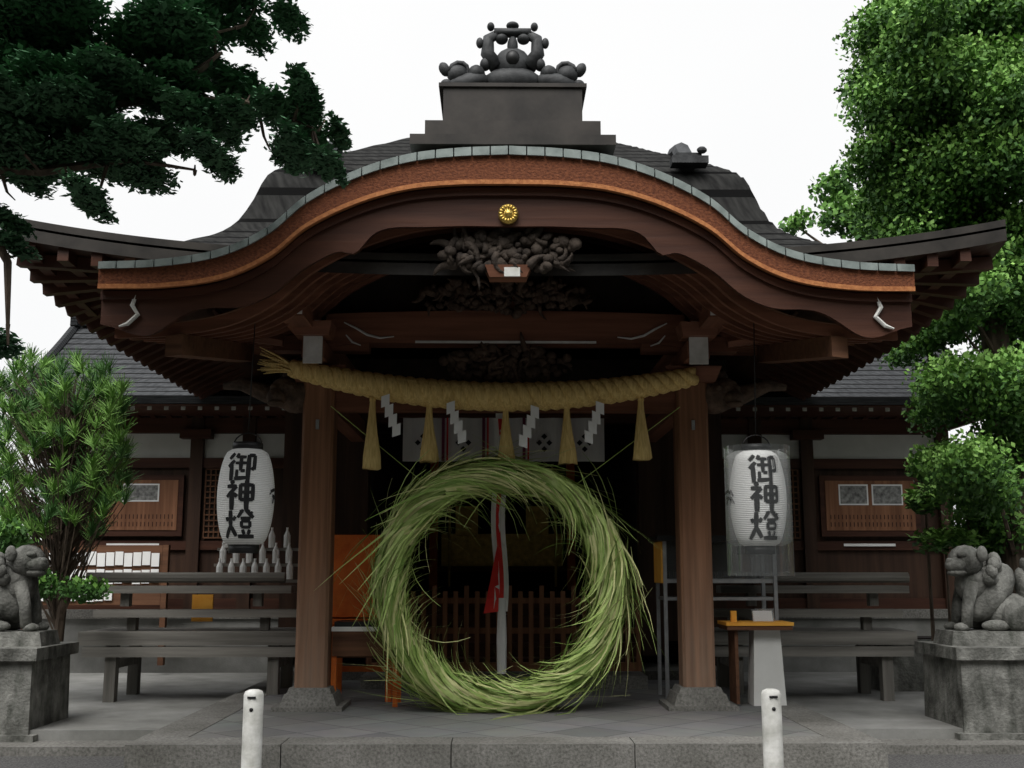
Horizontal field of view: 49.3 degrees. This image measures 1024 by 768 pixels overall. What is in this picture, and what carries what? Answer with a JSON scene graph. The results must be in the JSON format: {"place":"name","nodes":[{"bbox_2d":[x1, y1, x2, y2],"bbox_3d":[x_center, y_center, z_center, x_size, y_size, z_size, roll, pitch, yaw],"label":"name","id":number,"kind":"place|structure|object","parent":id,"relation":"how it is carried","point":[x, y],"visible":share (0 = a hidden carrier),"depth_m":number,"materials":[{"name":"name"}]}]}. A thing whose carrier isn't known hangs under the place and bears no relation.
{"place":"outdoors","nodes":[
{"label":"outdoors","id":0,"kind":"place"},
{"bbox_2d":[0,0,1020,539],"label":"sky","id":1,"kind":"structure","parent":0,"point":[752,83],"materials":[{"name":"white"}]},
{"bbox_2d":[0,628,1023,767],"bbox_3d":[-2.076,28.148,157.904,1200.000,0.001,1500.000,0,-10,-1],"label":"ground","id":2,"kind":"structure","parent":0,"point":[959,761],"depth_m":8.50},
{"bbox_2d":[0,630,78,741],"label":"stone pedestal","id":3,"kind":"object","parent":2,"relation":"on","point":[34,677],"visible":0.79,"depth_m":9.26,"materials":[{"name":"grey stone"}]},
{"bbox_2d":[0,545,49,631],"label":"guardian statue","id":4,"kind":"object","parent":3,"relation":"on","point":[23,568],"visible":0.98,"depth_m":9.54,"materials":[{"name":"stone"}]},
{"bbox_2d":[0,510,113,603],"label":"shrub","id":5,"kind":"object","parent":2,"relation":"on","point":[87,591],"visible":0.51,"depth_m":10.73,"materials":[{"name":"green plant"}]},
{"bbox_2d":[42,406,284,672],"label":"wing wall","id":6,"kind":"structure","parent":2,"relation":"on","point":[178,463],"depth_m":14.97,"materials":[{"name":"brown wood"}]},
{"bbox_2d":[21,545,170,664],"bbox_3d":[-5.289,2.799,14.151,1.800,1.500,0.111,0,-10,-1],"label":"votive rack","id":7,"kind":"object","parent":6,"relation":"attached to","point":[130,558],"visible":0.42,"depth_m":14.19,"materials":[{"name":"brown wood"}]},
{"bbox_2d":[7,316,284,416],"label":"wing roof","id":8,"kind":"structure","parent":6,"relation":"on","point":[155,391],"depth_m":14.75,"materials":[{"name":"grey tile"}]},
{"bbox_2d":[0,0,352,359],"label":"conifer tree","id":9,"kind":"object","parent":2,"relation":"on","point":[71,84],"visible":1,"depth_m":6.82,"materials":[{"name":"green plant"}]},
{"bbox_2d":[0,493,981,544],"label":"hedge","id":10,"kind":"object","parent":2,"relation":"on","point":[20,516],"depth_m":28.66,"materials":[{"name":"green plant"}]},
{"bbox_2d":[278,358,726,679],"bbox_3d":[-0.143,2.230,16.483,5.400,4.100,7.550,0,-10,-1],"label":"shrine interior","id":11,"kind":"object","parent":2,"relation":"on","point":[645,503],"depth_m":13.53,"materials":[{"name":"brown wood"}]},
{"bbox_2d":[423,462,579,589],"bbox_3d":[-0.148,2.141,16.854,2.400,1.900,2.350,0,-10,-1],"label":"altar","id":12,"kind":"object","parent":11,"relation":"in","point":[522,550],"visible":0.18,"depth_m":17.42,"materials":[{"name":"brown wood"}]},
{"bbox_2d":[16,243,992,417],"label":"roof rafters","id":13,"kind":"object","parent":11,"relation":"on","point":[67,279],"visible":0.18,"depth_m":9.96,"materials":[{"name":"brown wood"}]},
{"bbox_2d":[5,218,1006,428],"bbox_3d":[-0.096,-1.413,13.550,7.800,2.785,9.550,0,-10,-1],"label":"roof eave","id":14,"kind":"object","parent":13,"relation":"on","point":[988,239],"visible":0.15,"depth_m":8.68,"materials":[{"name":"brown wood"}]},
{"bbox_2d":[186,137,825,253],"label":"roof shingles","id":15,"kind":"object","parent":14,"relation":"attached to","point":[280,193],"visible":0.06,"depth_m":10.37,"materials":[{"name":"grey tile"}]},
{"bbox_2d":[410,82,615,155],"bbox_3d":[-0.013,-1.812,10.003,1.560,0.530,3.120,0,-10,-1],"label":"roof ridge base","id":16,"kind":"object","parent":15,"relation":"on","point":[544,115],"visible":0.41,"depth_m":8.56,"materials":[{"name":"grey metal"}]},
{"bbox_2d":[439,21,585,82],"bbox_3d":[0.005,-2.568,8.767,1.161,0.595,0.190,0,-10,-1],"label":"ridge ornament","id":17,"kind":"object","parent":16,"relation":"on","point":[512,63],"visible":0.87,"depth_m":8.71,"materials":[{"name":"tile"}]},
{"bbox_2d":[330,142,708,169],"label":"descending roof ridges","id":18,"kind":"object","parent":15,"relation":"on","point":[683,157],"visible":0.3,"depth_m":10.48,"materials":[{"name":"tile"}]},
{"bbox_2d":[124,680,887,767],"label":"stone walkway","id":19,"kind":"structure","parent":2,"relation":"on","point":[638,728],"depth_m":8.20,"materials":[{"name":"stone"}]},
{"bbox_2d":[271,320,370,711],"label":"porch pillar","id":20,"kind":"structure","parent":19,"relation":"on","point":[312,689],"depth_m":10.12,"materials":[{"name":"wood"}]},
{"bbox_2d":[223,373,304,413],"bbox_3d":[-2.270,0.040,10.430,0.904,0.460,0.400,0,-10,-1],"label":"carved beam end","id":21,"kind":"object","parent":20,"relation":"attached to","point":[286,392],"visible":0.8,"depth_m":10.37,"materials":[{"name":"brown wood"}]},
{"bbox_2d":[212,264,797,441],"bbox_3d":[-0.065,-0.472,11.043,5.437,1.635,5.380,0,-10,-1],"label":"porch frame","id":22,"kind":"object","parent":20,"relation":"on","point":[622,312],"visible":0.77,"depth_m":10.52,"materials":[{"name":"brown wood"}]},
{"bbox_2d":[257,347,698,411],"bbox_3d":[-0.309,-0.039,10.277,4.066,0.597,0.279,0,-10,-1],"label":"shimenawa rope","id":23,"kind":"object","parent":22,"relation":"attached to","point":[491,396],"visible":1,"depth_m":10.17,"materials":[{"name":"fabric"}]},
{"bbox_2d":[381,394,603,447],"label":"paper streamers","id":24,"kind":"object","parent":23,"relation":"hanging from","point":[454,419],"visible":1,"depth_m":10.05,"materials":[{"name":"paper"}]},
{"bbox_2d":[362,396,651,469],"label":"straw tassels","id":25,"kind":"object","parent":23,"relation":"hanging from","point":[372,455],"visible":0.96,"depth_m":10.13,"materials":[{"name":"plant"}]},
{"bbox_2d":[484,413,508,673],"bbox_3d":[-0.150,1.429,11.210,0.218,2.880,0.150,7,-12,-36],"label":"bell rope","id":26,"kind":"object","parent":22,"relation":"hanging from","point":[497,596],"visible":0.69,"depth_m":11.13,"materials":[{"name":"white fabric"}]},
{"bbox_2d":[412,227,592,382],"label":"wood carvings","id":27,"kind":"object","parent":22,"relation":"attached to","point":[545,251],"visible":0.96,"depth_m":10.41,"materials":[{"name":"brown wood"}]},
{"bbox_2d":[399,414,608,461],"bbox_3d":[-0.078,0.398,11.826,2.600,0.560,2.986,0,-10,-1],"label":"curtain","id":28,"kind":"object","parent":22,"relation":"hanging from","point":[544,441],"visible":0.57,"depth_m":13.28,"materials":[{"name":"white fabric"}]},
{"bbox_2d":[108,227,905,363],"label":"boards","id":29,"kind":"object","parent":22,"relation":"on","point":[780,337],"visible":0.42,"depth_m":8.94,"materials":[{"name":"brown wood"}]},
{"bbox_2d":[217,323,274,552],"bbox_3d":[-2.086,0.361,8.834,0.444,1.935,0.444,0,-10,-1],"label":"lantern","id":30,"kind":"object","parent":29,"relation":"hanging from","point":[245,496],"visible":0.99,"depth_m":8.59,"materials":[{"name":"paper"}]},
{"bbox_2d":[100,186,911,337],"bbox_3d":[-0.029,-0.930,8.347,6.000,1.189,0.110,0,-10,-1],"label":"bargeboard","id":31,"kind":"object","parent":29,"relation":"attached to","point":[658,230],"visible":0.84,"depth_m":8.33,"materials":[{"name":"brown wood"}]},
{"bbox_2d":[97,155,914,291],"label":"roof fascia","id":32,"kind":"structure","parent":31,"relation":"on","point":[513,170],"depth_m":8.29,"materials":[{"name":"brown wood"}]},
{"bbox_2d":[98,146,914,271],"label":"roof edge tiles","id":33,"kind":"object","parent":32,"relation":"on","point":[517,150],"visible":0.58,"depth_m":8.27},
{"bbox_2d":[119,295,893,329],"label":"karahafu fins","id":34,"kind":"object","parent":31,"relation":"attached to","point":[875,316],"visible":1,"depth_m":8.21,"materials":[{"name":"white metal"}]},
{"bbox_2d":[498,204,517,224],"bbox_3d":[-0.028,-1.274,8.349,0.150,0.150,0.061,0,-10,-1],"label":"gold crest","id":35,"kind":"object","parent":31,"relation":"attached to","point":[507,214],"visible":1,"depth_m":8.34,"materials":[{"name":"gold metal"}]},
{"bbox_2d":[729,323,786,554],"bbox_3d":[1.940,0.380,8.886,0.444,1.935,0.444,0,-10,-1],"label":"lantern","id":36,"kind":"object","parent":29,"relation":"hanging from","point":[758,501],"visible":1,"depth_m":8.64,"materials":[{"name":"paper"}]},
{"bbox_2d":[331,535,401,706],"bbox_3d":[-1.427,2.236,10.704,0.780,1.560,1.030,0,-10,-1],"label":"orange panel stand","id":37,"kind":"object","parent":19,"relation":"on","point":[348,641],"visible":0.46,"depth_m":10.66,"materials":[{"name":"wood"}]},
{"bbox_2d":[315,431,664,719],"bbox_3d":[-0.135,1.637,9.958,3.144,2.523,1.398,0,-10,-1],"label":"straw ring","id":38,"kind":"object","parent":19,"relation":"on","point":[431,678],"visible":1,"depth_m":9.79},
{"bbox_2d":[331,406,679,484],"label":"chinowa cords","id":39,"kind":"object","parent":38,"relation":"attached to","point":[576,484],"visible":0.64,"depth_m":10.20,"materials":[{"name":"brown fabric"}]},
{"bbox_2d":[360,586,647,688],"bbox_3d":[-0.086,2.720,12.065,3.000,1.060,0.700,0,-10,-1],"label":"wooden fence","id":40,"kind":"object","parent":19,"relation":"on","point":[637,678],"visible":0.52,"depth_m":12.03,"materials":[{"name":"wood"}]},
{"bbox_2d":[640,321,738,711],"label":"porch pillar","id":41,"kind":"structure","parent":19,"relation":"on","point":[696,688],"depth_m":10.18,"materials":[{"name":"wood"}]},
{"bbox_2d":[705,369,786,413],"bbox_3d":[2.153,0.050,10.488,0.904,0.460,0.400,0,-10,-1],"label":"carved beam end","id":42,"kind":"object","parent":41,"relation":"attached to","point":[723,392],"visible":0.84,"depth_m":10.43,"materials":[{"name":"brown wood"}]},
{"bbox_2d":[648,535,783,697],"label":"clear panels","id":43,"kind":"object","parent":19,"relation":"on","point":[732,562],"visible":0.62,"depth_m":11.11,"materials":[{"name":"clear glass"}]},
{"bbox_2d":[717,611,793,705],"bbox_3d":[2.267,2.530,10.355,0.620,0.865,0.420,0,-10,-1],"label":"table","id":44,"kind":"object","parent":19,"relation":"on","point":[765,666],"visible":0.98,"depth_m":10.26,"materials":[{"name":"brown wood"}]},
{"bbox_2d":[0,672,1023,755],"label":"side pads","id":45,"kind":"object","parent":2,"relation":"on","point":[92,724],"depth_m":10.27,"materials":[{"name":"concrete"}]},
{"bbox_2d":[0,342,144,641],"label":"shrub","id":46,"kind":"object","parent":45,"relation":"on","point":[59,478],"visible":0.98,"depth_m":11.32,"materials":[{"name":"green plant"}]},
{"bbox_2d":[78,572,296,701],"bbox_3d":[-3.215,2.603,11.586,2.270,1.272,0.950,0,-10,-1],"label":"bench","id":47,"kind":"object","parent":45,"relation":"on","point":[134,636],"visible":0.82,"depth_m":11.28,"materials":[{"name":"grey wood"}]},
{"bbox_2d":[191,527,298,621],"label":"offering bottles","id":48,"kind":"object","parent":47,"relation":"on","point":[202,601],"visible":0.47,"depth_m":12.00,"materials":[{"name":"grey ceramic"}]},
{"bbox_2d":[714,572,917,700],"bbox_3d":[3.030,2.616,11.669,2.120,1.272,0.950,0,-10,-1],"label":"bench","id":49,"kind":"object","parent":45,"relation":"on","point":[864,636],"visible":0.69,"depth_m":11.38,"materials":[{"name":"grey wood"}]},
{"bbox_2d":[721,408,954,671],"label":"wing wall","id":50,"kind":"structure","parent":2,"relation":"on","point":[848,481],"depth_m":15.09,"materials":[{"name":"brown wood"}]},
{"bbox_2d":[659,346,981,597],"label":"wing roof","id":51,"kind":"structure","parent":50,"relation":"on","point":[867,387],"depth_m":14.65,"materials":[{"name":"grey tile"}]},
{"bbox_2d":[778,123,946,242],"bbox_3d":[6.887,-0.471,19.828,4.072,10.382,2.787,0,-10,-1],"label":"tree","id":52,"kind":"object","parent":2,"relation":"on","point":[835,202],"visible":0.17,"depth_m":20.43,"materials":[{"name":"green plant"}]},
{"bbox_2d":[832,0,1023,593],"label":"broadleaf tree","id":53,"kind":"object","parent":2,"relation":"on","point":[926,69],"visible":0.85,"depth_m":11.36,"materials":[{"name":"green plant"}]},
{"bbox_2d":[901,447,1019,640],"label":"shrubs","id":54,"kind":"object","parent":2,"relation":"on","point":[916,501],"visible":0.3,"depth_m":11.59,"materials":[{"name":"green plant"}]},
{"bbox_2d":[914,629,1023,739],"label":"stone pedestal","id":55,"kind":"object","parent":2,"relation":"on","point":[974,684],"visible":0.83,"depth_m":9.27,"materials":[{"name":"grey stone"}]},
{"bbox_2d":[944,545,1023,630],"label":"guardian lion statue","id":56,"kind":"object","parent":55,"relation":"on","point":[984,596],"visible":0.98,"depth_m":9.65,"materials":[{"name":"stone"}]},
{"bbox_2d":[869,636,930,691],"bbox_3d":[4.459,3.107,12.417,0.900,0.565,0.600,0,-10,-1],"label":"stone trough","id":57,"kind":"object","parent":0,"point":[908,674],"visible":0.14,"depth_m":12.11,"materials":[{"name":"grey stone"}]},
{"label":"approach paving","id":58,"kind":"structure","parent":0,"visible":0},
{"bbox_2d":[241,689,263,767],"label":"bollard","id":59,"kind":"object","parent":58,"relation":"on","point":[252,729],"visible":1,"depth_m":6.59,"materials":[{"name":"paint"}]},
{"bbox_2d":[761,688,783,767],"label":"bollard","id":60,"kind":"object","parent":58,"relation":"on","point":[772,730],"visible":1,"depth_m":6.63,"materials":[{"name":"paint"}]}
]}

